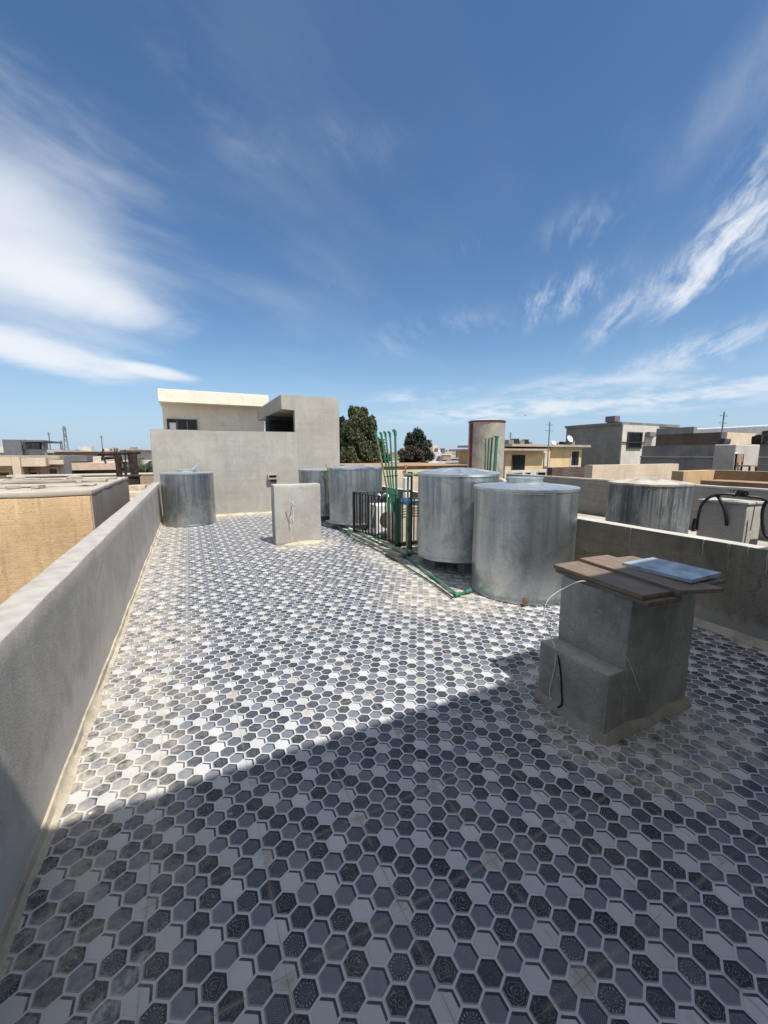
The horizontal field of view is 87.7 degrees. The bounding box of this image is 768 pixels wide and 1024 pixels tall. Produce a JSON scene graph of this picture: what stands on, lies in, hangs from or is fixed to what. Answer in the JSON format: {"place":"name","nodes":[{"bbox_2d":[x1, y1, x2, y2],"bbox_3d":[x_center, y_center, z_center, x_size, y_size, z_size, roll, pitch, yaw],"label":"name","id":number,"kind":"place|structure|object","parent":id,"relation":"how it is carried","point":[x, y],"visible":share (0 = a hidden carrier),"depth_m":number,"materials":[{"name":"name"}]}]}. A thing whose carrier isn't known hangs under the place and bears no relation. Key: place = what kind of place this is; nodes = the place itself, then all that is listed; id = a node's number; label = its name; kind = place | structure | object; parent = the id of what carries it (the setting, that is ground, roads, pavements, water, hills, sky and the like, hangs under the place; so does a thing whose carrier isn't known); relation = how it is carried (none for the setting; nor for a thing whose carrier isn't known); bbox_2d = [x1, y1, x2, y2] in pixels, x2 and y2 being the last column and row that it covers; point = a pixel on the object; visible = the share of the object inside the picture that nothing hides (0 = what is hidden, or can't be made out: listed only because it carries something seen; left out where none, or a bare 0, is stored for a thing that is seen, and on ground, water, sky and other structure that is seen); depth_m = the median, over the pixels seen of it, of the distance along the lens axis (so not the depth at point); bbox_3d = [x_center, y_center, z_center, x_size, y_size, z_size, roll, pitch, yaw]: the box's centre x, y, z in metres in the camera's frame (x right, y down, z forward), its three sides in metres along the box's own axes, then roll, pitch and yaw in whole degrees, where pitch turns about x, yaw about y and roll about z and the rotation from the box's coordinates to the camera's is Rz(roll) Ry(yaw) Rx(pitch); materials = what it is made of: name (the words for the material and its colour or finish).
{"place":"outdoors","nodes":[
{"label":"outdoors","id":0,"kind":"place"},
{"bbox_2d":[0,477,129,604],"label":"building","id":1,"kind":"structure","parent":0,"point":[43,529],"depth_m":5.18,"materials":[{"name":"brown paint"}]},
{"bbox_2d":[5,485,20,488],"bbox_3d":[-5.117,-0.345,5.514,0.109,0.062,0.147,3,9,21],"label":"rubble stone","id":2,"kind":"object","parent":1,"relation":"on","point":[13,486],"visible":1,"depth_m":5.49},
{"bbox_2d":[30,484,45,488],"bbox_3d":[-4.775,-0.349,5.516,0.125,0.071,0.168,-2,8,-13],"label":"rubble stone","id":3,"kind":"object","parent":1,"relation":"on","point":[37,486],"visible":0.98,"depth_m":5.48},
{"bbox_2d":[66,476,82,479],"bbox_3d":[-5.616,-0.609,7.253,0.167,0.096,0.226,2,8,14],"label":"rubble stone","id":4,"kind":"object","parent":1,"relation":"on","point":[73,477],"visible":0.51,"depth_m":7.21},
{"bbox_2d":[52,451,113,459],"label":"brown house","id":5,"kind":"structure","parent":0,"point":[89,453],"depth_m":38.56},
{"bbox_2d":[79,446,94,450],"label":"town house","id":6,"kind":"structure","parent":0,"point":[88,448],"depth_m":101.20,"materials":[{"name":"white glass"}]},
{"bbox_2d":[129,484,146,500],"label":"masonry steps","id":7,"kind":"structure","parent":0,"point":[135,490],"depth_m":9.98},
{"bbox_2d":[157,388,268,430],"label":"cream house","id":8,"kind":"structure","parent":0,"point":[194,410],"depth_m":14.71,"materials":[{"name":"paint"}]},
{"bbox_2d":[167,419,197,429],"bbox_3d":[-7.315,-2.799,14.562,0.980,1.130,0.060,-4,9,-26],"label":"window","id":9,"kind":"structure","parent":8,"relation":"in","point":[175,424],"depth_m":14.51,"materials":[{"name":"grey glass"}]},
{"bbox_2d":[0,0,767,451],"label":"sky","id":10,"kind":"structure","parent":0,"point":[437,217],"materials":[{"name":"blue"}]},
{"bbox_2d":[382,470,423,490],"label":"pale wall","id":11,"kind":"structure","parent":0,"point":[400,474],"depth_m":16.43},
{"bbox_2d":[433,445,455,456],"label":"town house","id":12,"kind":"structure","parent":0,"point":[435,448],"depth_m":119.98,"materials":[{"name":"white concrete"}]},
{"bbox_2d":[451,451,458,460],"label":"town house","id":13,"kind":"structure","parent":0,"point":[456,458],"depth_m":106.78,"materials":[{"name":"beige concrete"}]},
{"bbox_2d":[449,444,590,470],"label":"yellow house","id":14,"kind":"structure","parent":0,"point":[525,456],"depth_m":27.39,"materials":[{"name":"clear paint"}]},
{"bbox_2d":[511,455,524,469],"bbox_3d":[8.839,-3.244,26.289,1.113,1.020,0.075,-4,9,-26],"label":"window","id":15,"kind":"structure","parent":14,"relation":"in","point":[518,461],"depth_m":26.29,"materials":[{"name":"black glass"}]},
{"bbox_2d":[570,450,579,466],"bbox_3d":[14.047,-3.940,29.418,0.933,1.168,0.075,-4,9,-26],"label":"window","id":16,"kind":"structure","parent":14,"relation":"in","point":[575,454],"depth_m":29.44,"materials":[{"name":"glass"}]},
{"bbox_2d":[503,470,546,479],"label":"wall","id":17,"kind":"structure","parent":0,"point":[536,472],"depth_m":24.85,"materials":[{"name":"white concrete"}]},
{"bbox_2d":[545,422,550,475],"bbox_3d":[10.156,-3.275,24.804,0.700,4.552,0.073,-4,9,-26],"label":"antenna mast","id":18,"kind":"object","parent":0,"point":[548,445],"visible":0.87,"depth_m":24.64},
{"bbox_2d":[547,467,584,477],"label":"brick wall","id":19,"kind":"structure","parent":0,"point":[579,472],"depth_m":18.19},
{"bbox_2d":[565,422,679,466],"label":"grey block house","id":20,"kind":"structure","parent":0,"point":[614,443],"depth_m":33.92,"materials":[{"name":"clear concrete"}]},
{"bbox_2d":[605,416,619,422],"bbox_3d":[19.626,-7.907,34.354,0.700,0.620,0.900,-4,9,-26],"label":"roof box","id":21,"kind":"object","parent":20,"relation":"on","point":[610,419],"visible":0.91,"depth_m":34.06,"materials":[{"name":"stone"}]},
{"bbox_2d":[626,432,642,448],"bbox_3d":[20.893,-5.965,33.335,1.915,1.377,0.100,-4,9,-26],"label":"window","id":22,"kind":"structure","parent":20,"relation":"in","point":[631,436],"depth_m":33.34,"materials":[{"name":"black glass"}]},
{"bbox_2d":[584,464,678,479],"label":"beige wall","id":23,"kind":"structure","parent":0,"point":[624,471],"depth_m":14.66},
{"bbox_2d":[577,513,767,546],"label":"neighbour house","id":24,"kind":"structure","parent":0,"point":[690,532],"depth_m":9.76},
{"bbox_2d":[468,419,505,477],"bbox_3d":[3.493,-1.776,13.756,1.240,2.735,1.240,-4,9,-26],"label":"concrete pillar","id":25,"kind":"object","parent":24,"relation":"on","point":[480,430],"visible":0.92,"depth_m":13.21,"materials":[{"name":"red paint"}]},
{"bbox_2d":[489,437,492,470],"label":"water pipe","id":26,"kind":"object","parent":24,"relation":"on","point":[490,454],"visible":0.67,"depth_m":12.27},
{"bbox_2d":[493,436,498,470],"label":"water pipe","id":27,"kind":"object","parent":24,"relation":"on","point":[495,453],"visible":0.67,"depth_m":12.12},
{"bbox_2d":[506,473,767,540],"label":"boundary wall","id":28,"kind":"structure","parent":24,"relation":"on","point":[592,495],"depth_m":10.27,"materials":[{"name":"paint"}]},
{"bbox_2d":[605,477,694,533],"bbox_3d":[4.124,0.065,6.301,1.138,1.215,1.138,-4,9,-26],"label":"water tank","id":29,"kind":"object","parent":24,"relation":"on","point":[657,503],"visible":0.65,"depth_m":5.82,"materials":[{"name":"metal"}]},
{"bbox_2d":[696,497,763,544],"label":"concrete pillar","id":30,"kind":"structure","parent":24,"relation":"on","point":[744,521],"depth_m":4.49,"materials":[{"name":"paint"}]},
{"bbox_2d":[715,496,728,525],"bbox_3d":[3.819,-0.025,4.528,0.050,0.343,0.174,-2,8,-12],"label":"black hose","id":31,"kind":"object","parent":30,"relation":"hanging from","point":[724,509],"visible":1,"depth_m":4.49,"materials":[{"name":"rubber"}]},
{"bbox_2d":[695,493,767,529],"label":"black hose","id":32,"kind":"object","parent":30,"relation":"on","point":[705,500],"visible":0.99,"depth_m":4.55,"materials":[{"name":"rubber"}]},
{"bbox_2d":[691,518,696,530],"bbox_3d":[3.608,0.148,4.657,0.034,0.156,0.046,-4,9,-26],"label":"black hose","id":33,"kind":"object","parent":32,"relation":"attached to","point":[693,524],"visible":1,"depth_m":4.65,"materials":[{"name":"rubber"}]},
{"bbox_2d":[730,489,748,496],"bbox_3d":[3.973,-0.211,4.471,0.124,0.085,0.166,-4,9,-26],"label":"hose coil","id":34,"kind":"object","parent":32,"relation":"on","point":[740,492],"visible":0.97,"depth_m":4.45,"materials":[{"name":"black rubber"}]},
{"bbox_2d":[760,500,767,538],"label":"black hose","id":35,"kind":"object","parent":30,"relation":"hanging from","point":[762,524],"visible":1,"depth_m":4.28,"materials":[{"name":"rubber"}]},
{"bbox_2d":[671,470,767,483],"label":"orange wall","id":36,"kind":"structure","parent":0,"point":[695,476],"depth_m":11.16,"materials":[{"name":"concrete"}]},
{"bbox_2d":[697,425,767,434],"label":"white hall","id":37,"kind":"structure","parent":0,"point":[758,429],"depth_m":31.82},
{"bbox_2d":[700,479,767,488],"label":"brown ledge","id":38,"kind":"object","parent":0,"point":[741,483],"visible":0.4,"depth_m":9.56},
{"bbox_2d":[712,444,759,470],"bbox_3d":[11.715,-0.795,13.411,1.988,2.892,0.849,-4,9,-26],"label":"panel box","id":39,"kind":"object","parent":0,"point":[724,457],"visible":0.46,"depth_m":13.17,"materials":[{"name":"paint"}]},
{"bbox_2d":[734,454,757,470],"bbox_3d":[11.079,-1.433,12.248,0.440,0.685,0.400,-4,9,-26],"label":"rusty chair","id":40,"kind":"object","parent":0,"point":[739,457],"visible":0.67,"depth_m":12.30,"materials":[{"name":"metal"}]},
{"bbox_3d":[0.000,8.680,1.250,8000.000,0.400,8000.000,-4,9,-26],"label":"ground","id":41,"kind":"structure","parent":0,"visible":0},
{"bbox_2d":[2,439,61,454],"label":"slate house","id":42,"kind":"structure","parent":41,"relation":"on","point":[25,447],"depth_m":46.38,"materials":[{"name":"concrete"}]},
{"bbox_2d":[0,455,84,478],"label":"beige villa","id":43,"kind":"object","parent":41,"relation":"on","point":[27,464],"visible":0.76,"depth_m":23.75,"materials":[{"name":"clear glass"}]},
{"bbox_2d":[0,470,12,477],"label":"window","id":44,"kind":"structure","parent":43,"relation":"in","point":[3,473],"depth_m":23.66,"materials":[{"name":"grey glass"}]},
{"bbox_2d":[29,470,39,474],"bbox_3d":[-21.258,-2.337,24.220,0.640,0.361,0.100,-4,9,-26],"label":"window","id":45,"kind":"structure","parent":43,"relation":"in","point":[32,472],"depth_m":24.24,"materials":[{"name":"grey glass"}]},
{"bbox_2d":[47,467,59,473],"bbox_3d":[-20.354,-2.513,24.638,0.604,0.539,0.100,-4,9,-26],"label":"window","id":46,"kind":"structure","parent":43,"relation":"in","point":[50,470],"depth_m":24.64,"materials":[{"name":"grey glass"}]},
{"bbox_2d":[0,450,85,459],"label":"town house","id":47,"kind":"structure","parent":41,"relation":"on","point":[50,452],"depth_m":48.30,"materials":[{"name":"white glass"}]},
{"bbox_2d":[62,426,68,449],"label":"antenna mast","id":48,"kind":"object","parent":41,"relation":"on","point":[64,434],"visible":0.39,"depth_m":131.44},
{"bbox_2d":[6,473,153,486],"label":"house","id":49,"kind":"structure","parent":41,"relation":"on","point":[147,479],"depth_m":15.79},
{"bbox_2d":[97,448,140,476],"bbox_3d":[-7.285,-1.057,11.099,1.009,1.408,0.200,-4,9,-26],"label":"rusty trellis","id":50,"kind":"object","parent":49,"relation":"on","point":[131,456],"visible":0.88,"depth_m":11.05,"materials":[{"name":"metal"}]},
{"bbox_2d":[126,474,140,484],"bbox_3d":[-6.709,-0.837,10.739,0.308,0.323,0.460,-4,9,-26],"label":"rusty box","id":51,"kind":"object","parent":49,"relation":"on","point":[134,479],"visible":0.74,"depth_m":10.56,"materials":[{"name":"metal"}]},
{"bbox_2d":[63,456,129,473],"bbox_3d":[-15.954,1.027,23.207,2.182,8.492,7.000,-4,9,-26],"label":"pink villa","id":52,"kind":"object","parent":41,"relation":"on","point":[84,465],"visible":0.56,"depth_m":19.85,"materials":[{"name":"stone"}]},
{"bbox_2d":[118,449,151,470],"bbox_3d":[-22.595,-1.396,38.244,3.120,9.001,9.000,-4,9,-26],"label":"white villa","id":53,"kind":"object","parent":41,"relation":"on","point":[146,454],"visible":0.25,"depth_m":34.12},
{"bbox_2d":[122,458,152,472],"bbox_3d":[-12.050,1.400,20.955,2.714,8.409,3.083,-4,9,-26],"label":"palm tree","id":54,"kind":"object","parent":41,"relation":"on","point":[142,469],"visible":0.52,"depth_m":20.42,"materials":[{"name":"green plant"}]},
{"bbox_2d":[339,405,380,462],"bbox_3d":[-2.089,-2.601,33.891,3.554,12.644,3.343,-4,9,-26],"label":"eucalyptus tree","id":55,"kind":"object","parent":41,"relation":"on","point":[358,428],"visible":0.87,"depth_m":32.79,"materials":[{"name":"green plant"}]},
{"bbox_2d":[371,437,390,462],"bbox_3d":[-0.770,-1.975,38.065,2.810,10.214,2.836,6,10,35],"label":"leafy tree","id":56,"kind":"object","parent":41,"relation":"on","point":[380,446],"visible":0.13,"depth_m":37.20,"materials":[{"name":"green plant"}]},
{"bbox_2d":[340,463,467,469],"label":"brown roof","id":57,"kind":"structure","parent":41,"relation":"on","point":[421,466],"depth_m":26.37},
{"bbox_2d":[398,445,425,462],"bbox_3d":[2.717,-1.913,40.115,2.824,9.509,2.619,-4,9,-26],"label":"dry tree","id":58,"kind":"object","parent":41,"relation":"on","point":[411,454],"visible":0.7,"depth_m":39.05,"materials":[{"name":"brown plant"}]},
{"bbox_2d":[397,426,434,462],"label":"leafy tree","id":59,"kind":"object","parent":41,"relation":"on","point":[416,438],"visible":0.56,"depth_m":44.69,"materials":[{"name":"green plant"}]},
{"bbox_2d":[389,458,445,462],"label":"town house","id":60,"kind":"structure","parent":41,"relation":"on","point":[426,461],"depth_m":73.94,"materials":[{"name":"beige concrete"}]},
{"bbox_2d":[423,444,451,460],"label":"town house","id":61,"kind":"structure","parent":41,"relation":"on","point":[446,457],"depth_m":92.11,"materials":[{"name":"white concrete"}]},
{"bbox_2d":[431,452,458,463],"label":"town house","id":62,"kind":"structure","parent":41,"relation":"on","point":[438,457],"depth_m":89.21,"materials":[{"name":"white concrete"}]},
{"bbox_2d":[640,444,767,470],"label":"dark wall","id":63,"kind":"structure","parent":41,"relation":"on","point":[692,457],"depth_m":17.81,"materials":[{"name":"concrete"}]},
{"bbox_2d":[718,438,730,444],"bbox_3d":[14.190,-2.940,16.672,0.503,0.280,0.272,-4,9,-26],"label":"roof junk","id":64,"kind":"object","parent":63,"relation":"on","point":[721,441],"visible":0.86,"depth_m":16.57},
{"bbox_2d":[754,434,763,443],"bbox_3d":[14.729,-2.828,15.569,0.732,0.369,0.268,-4,9,-26],"label":"roof junk","id":65,"kind":"object","parent":63,"relation":"on","point":[758,439],"visible":0.77,"depth_m":15.39,"materials":[{"name":"metal"}]},
{"bbox_2d":[762,430,767,443],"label":"roof junk","id":66,"kind":"object","parent":63,"relation":"on","point":[765,434],"visible":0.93,"depth_m":15.33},
{"bbox_2d":[655,427,757,445],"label":"block wall","id":67,"kind":"structure","parent":41,"relation":"on","point":[678,436],"depth_m":21.97,"materials":[{"name":"concrete"}]},
{"bbox_2d":[719,412,725,437],"bbox_3d":[17.240,-2.749,20.598,0.700,4.710,0.073,-4,9,-26],"label":"antenna mast","id":68,"kind":"object","parent":67,"relation":"attached to","point":[723,415],"visible":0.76,"depth_m":20.32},
{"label":"roof slab","id":69,"kind":"structure","parent":41,"relation":"on","visible":0},
{"bbox_2d":[0,482,163,981],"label":"parapet wall","id":70,"kind":"structure","parent":69,"relation":"on","point":[64,619],"depth_m":1.93,"materials":[{"name":"paint"}]},
{"bbox_2d":[150,394,339,518],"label":"grey building","id":71,"kind":"structure","parent":69,"relation":"on","point":[301,432],"depth_m":10.59,"materials":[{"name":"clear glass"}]},
{"bbox_2d":[267,474,277,481],"bbox_3d":[-2.979,-0.904,10.695,0.260,0.200,0.100,-4,9,-26],"label":"wall spout","id":72,"kind":"object","parent":71,"relation":"attached to","point":[273,477],"depth_m":10.69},
{"bbox_2d":[265,416,293,431],"bbox_3d":[-3.175,-2.138,12.671,1.070,1.720,0.115,-4,9,-26],"label":"window","id":73,"kind":"structure","parent":71,"relation":"in","point":[272,423],"depth_m":12.47,"materials":[{"name":"black glass"}]},
{"bbox_2d":[0,513,767,1023],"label":"tiled floor","id":74,"kind":"structure","parent":69,"relation":"on","point":[336,777],"depth_m":1.71,"materials":[{"name":"tile"}]},
{"bbox_2d":[159,469,215,526],"bbox_3d":[-4.458,-0.355,9.131,1.108,1.240,1.108,-4,9,-26],"label":"water tank","id":75,"kind":"object","parent":74,"relation":"on","point":[188,497],"visible":1,"depth_m":8.70,"materials":[{"name":"metal"}]},
{"bbox_2d":[271,483,322,545],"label":"masonry pier","id":76,"kind":"structure","parent":74,"relation":"on","point":[296,514],"depth_m":7.04,"materials":[{"name":"paint"}]},
{"bbox_2d":[345,525,364,528],"bbox_3d":[-0.602,0.312,8.421,0.404,0.123,0.203,-4,9,-26],"label":"concrete block","id":77,"kind":"object","parent":74,"relation":"on","point":[348,526],"depth_m":8.28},
{"bbox_2d":[328,465,381,524],"bbox_3d":[-0.615,-0.410,8.714,1.178,1.228,1.178,-4,9,-26],"label":"water tank","id":78,"kind":"object","parent":77,"relation":"on","point":[345,481],"visible":0.79,"depth_m":8.22,"materials":[{"name":"metal"}]},
{"bbox_2d":[326,520,410,556],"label":"concrete kerb","id":79,"kind":"structure","parent":74,"relation":"on","point":[388,550],"depth_m":6.90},
{"bbox_2d":[370,503,386,533],"bbox_3d":[-0.007,0.117,7.710,0.441,0.550,0.394,-3,9,-22],"label":"outdoor air conditioner unit","id":80,"kind":"object","parent":74,"relation":"on","point":[383,513],"visible":0.27,"depth_m":7.50,"materials":[{"name":"white plastic"}]},
{"bbox_2d":[352,490,417,544],"bbox_3d":[0.114,0.087,7.431,0.924,0.850,1.454,-4,9,-26],"label":"metal railing","id":81,"kind":"object","parent":74,"relation":"on","point":[355,524],"visible":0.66,"depth_m":7.31,"materials":[{"name":"black metal"}]},
{"bbox_2d":[367,493,391,532],"bbox_3d":[-0.076,0.041,7.241,0.057,0.812,0.884,-5,10,-33],"label":"white hose","id":82,"kind":"object","parent":81,"relation":"hanging from","point":[378,494],"visible":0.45,"depth_m":7.13,"materials":[{"name":"plastic"}]},
{"bbox_2d":[392,429,397,497],"bbox_3d":[0.187,-0.676,6.595,0.101,1.360,0.062,-4,9,-26],"label":"water pipe","id":83,"kind":"object","parent":81,"relation":"attached to","point":[394,431],"visible":0.86,"depth_m":6.56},
{"bbox_2d":[395,498,400,546],"bbox_3d":[0.233,0.180,6.646,0.124,0.831,0.075,-4,9,-26],"label":"pipe sleeve","id":84,"kind":"object","parent":81,"relation":"attached to","point":[398,522],"visible":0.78,"depth_m":6.62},
{"bbox_2d":[383,431,392,511],"bbox_3d":[0.066,-0.642,6.495,0.173,1.320,0.047,-4,9,-26],"label":"water pipe","id":85,"kind":"object","parent":84,"relation":"attached to","point":[385,434],"visible":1,"depth_m":6.48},
{"bbox_2d":[379,432,390,512],"bbox_3d":[0.018,-0.628,6.450,0.206,1.305,0.047,-4,9,-26],"label":"water pipe","id":86,"kind":"object","parent":85,"relation":"attached to","point":[381,437],"visible":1,"depth_m":6.44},
{"bbox_2d":[387,431,394,511],"bbox_3d":[0.119,-0.650,6.542,0.132,1.323,0.047,-4,9,-26],"label":"water pipe","id":87,"kind":"object","parent":84,"relation":"attached to","point":[389,432],"visible":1,"depth_m":6.54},
{"bbox_2d":[334,525,453,597],"bbox_3d":[-0.266,0.581,6.809,0.144,0.027,5.327,-3,9,-23],"label":"water pipe","id":88,"kind":"object","parent":74,"relation":"on","point":[401,563],"visible":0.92,"depth_m":5.67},
{"bbox_2d":[387,499,417,540],"bbox_3d":[0.400,0.130,7.093,0.580,0.700,0.472,-4,9,-29],"label":"air cooler","id":89,"kind":"object","parent":74,"relation":"on","point":[404,520],"visible":0.24,"depth_m":6.91,"materials":[{"name":"paint"}]},
{"bbox_2d":[342,525,471,596],"bbox_3d":[-0.093,0.543,6.920,0.275,0.076,5.393,-3,9,-22],"label":"water pipe","id":90,"kind":"object","parent":74,"relation":"on","point":[456,594],"visible":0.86,"depth_m":5.31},
{"bbox_2d":[402,472,412,549],"bbox_3d":[0.354,-0.012,6.259,0.140,1.220,0.130,-4,9,-26],"label":"water filter","id":91,"kind":"object","parent":74,"relation":"on","point":[404,501],"visible":0.82,"depth_m":6.20,"materials":[{"name":"white plastic"}]},
{"bbox_2d":[401,551,417,557],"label":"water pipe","id":92,"kind":"object","parent":74,"relation":"on","point":[409,553],"visible":0.81,"depth_m":6.15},
{"bbox_2d":[423,558,443,566],"bbox_3d":[0.713,0.677,5.783,0.163,0.153,0.323,-4,9,-26],"label":"concrete block","id":93,"kind":"object","parent":74,"relation":"on","point":[433,563],"depth_m":5.66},
{"bbox_2d":[457,564,471,573],"bbox_3d":[1.170,0.726,5.442,0.324,0.153,0.163,-4,9,-26],"label":"concrete block","id":94,"kind":"object","parent":74,"relation":"on","point":[464,568],"depth_m":5.34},
{"bbox_2d":[417,468,499,563],"bbox_3d":[1.040,-0.008,5.689,1.138,1.235,1.138,-4,9,-26],"label":"water tank","id":95,"kind":"object","parent":94,"relation":"on","point":[445,512],"visible":0.76,"depth_m":5.22,"materials":[{"name":"metal"}]},
{"bbox_2d":[404,473,417,555],"bbox_3d":[0.441,0.056,5.963,0.287,1.270,0.082,5,10,31],"label":"water pipe","id":96,"kind":"object","parent":95,"relation":"attached to","point":[407,475],"visible":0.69,"depth_m":5.99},
{"bbox_2d":[471,476,579,605],"bbox_3d":[1.606,0.251,4.640,1.144,1.320,1.144,-4,9,-26],"label":"water tank","id":97,"kind":"object","parent":74,"relation":"on","point":[524,533],"visible":0.95,"depth_m":4.17,"materials":[{"name":"grey metal"}]},
{"bbox_2d":[533,576,695,746],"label":"vent plinth","id":98,"kind":"structure","parent":74,"relation":"on","point":[624,665],"depth_m":2.33,"materials":[{"name":"paint"}]},
{"bbox_2d":[557,655,562,707],"bbox_3d":[1.077,1.032,2.458,0.031,0.326,0.100,1,8,5],"label":"black cable","id":99,"kind":"object","parent":98,"relation":"hanging from","point":[560,705],"visible":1,"depth_m":2.44,"materials":[{"name":"rubber"}]},
{"bbox_2d":[555,569,681,606],"bbox_3d":[1.338,0.419,2.370,0.237,0.024,0.670,-3,9,-19],"label":"wooden board","id":100,"kind":"object","parent":98,"relation":"on","point":[661,600],"visible":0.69,"depth_m":2.11,"materials":[{"name":"wood"}]},
{"bbox_2d":[543,581,586,698],"bbox_3d":[1.107,0.797,2.486,0.159,0.804,0.183,-4,9,-26],"label":"white cable","id":101,"kind":"object","parent":100,"relation":"hanging from","point":[549,631],"visible":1,"depth_m":2.49,"materials":[{"name":"plastic"}]},
{"bbox_2d":[553,561,672,599],"bbox_3d":[1.322,0.391,2.381,0.230,0.024,0.645,-3,9,-19],"label":"wooden board","id":102,"kind":"object","parent":100,"relation":"on","point":[638,589],"visible":1,"depth_m":2.29,"materials":[{"name":"wood"}]},
{"bbox_2d":[579,555,723,594],"bbox_3d":[1.554,0.367,2.413,0.265,0.027,0.736,-3,9,-18],"label":"wooden board","id":103,"kind":"object","parent":102,"relation":"on","point":[610,563],"visible":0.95,"depth_m":2.29,"materials":[{"name":"wood"}]},
{"bbox_2d":[622,557,720,582],"bbox_3d":[1.720,0.343,2.404,0.290,0.020,0.410,-4,8,-22],"label":"zinc sheet","id":104,"kind":"object","parent":103,"relation":"on","point":[678,571],"visible":1,"depth_m":2.36,"materials":[{"name":"metal"}]},
{"bbox_2d":[617,556,725,585],"bbox_3d":[1.768,0.360,2.508,0.170,0.020,0.595,-3,9,-18],"label":"wooden board","id":105,"kind":"object","parent":98,"relation":"on","point":[714,581],"visible":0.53,"depth_m":2.27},
{"bbox_3d":[-1.499,0.134,9.730,0.404,0.103,0.203,-4,9,-26],"label":"concrete block","id":106,"kind":"object","parent":74,"relation":"on","visible":0},
{"bbox_2d":[298,468,329,516],"bbox_3d":[-1.566,-0.521,9.961,1.108,1.133,1.108,-4,9,-26],"label":"water tank","id":107,"kind":"object","parent":106,"relation":"on","point":[314,475],"visible":0.39,"depth_m":9.44,"materials":[{"name":"metal"}]},
{"bbox_2d":[382,485,767,651],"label":"parapet wall","id":108,"kind":"structure","parent":69,"relation":"on","point":[737,609],"depth_m":3.62,"materials":[{"name":"paint"}]},
{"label":"pipe tie","id":109,"kind":"object","parent":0,"visible":0},
{"bbox_2d":[374,433,387,512],"bbox_3d":[-0.043,-0.614,6.400,0.252,1.290,0.047,-4,9,-26],"label":"water pipe","id":110,"kind":"object","parent":109,"relation":"attached to","point":[376,436],"visible":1,"depth_m":6.41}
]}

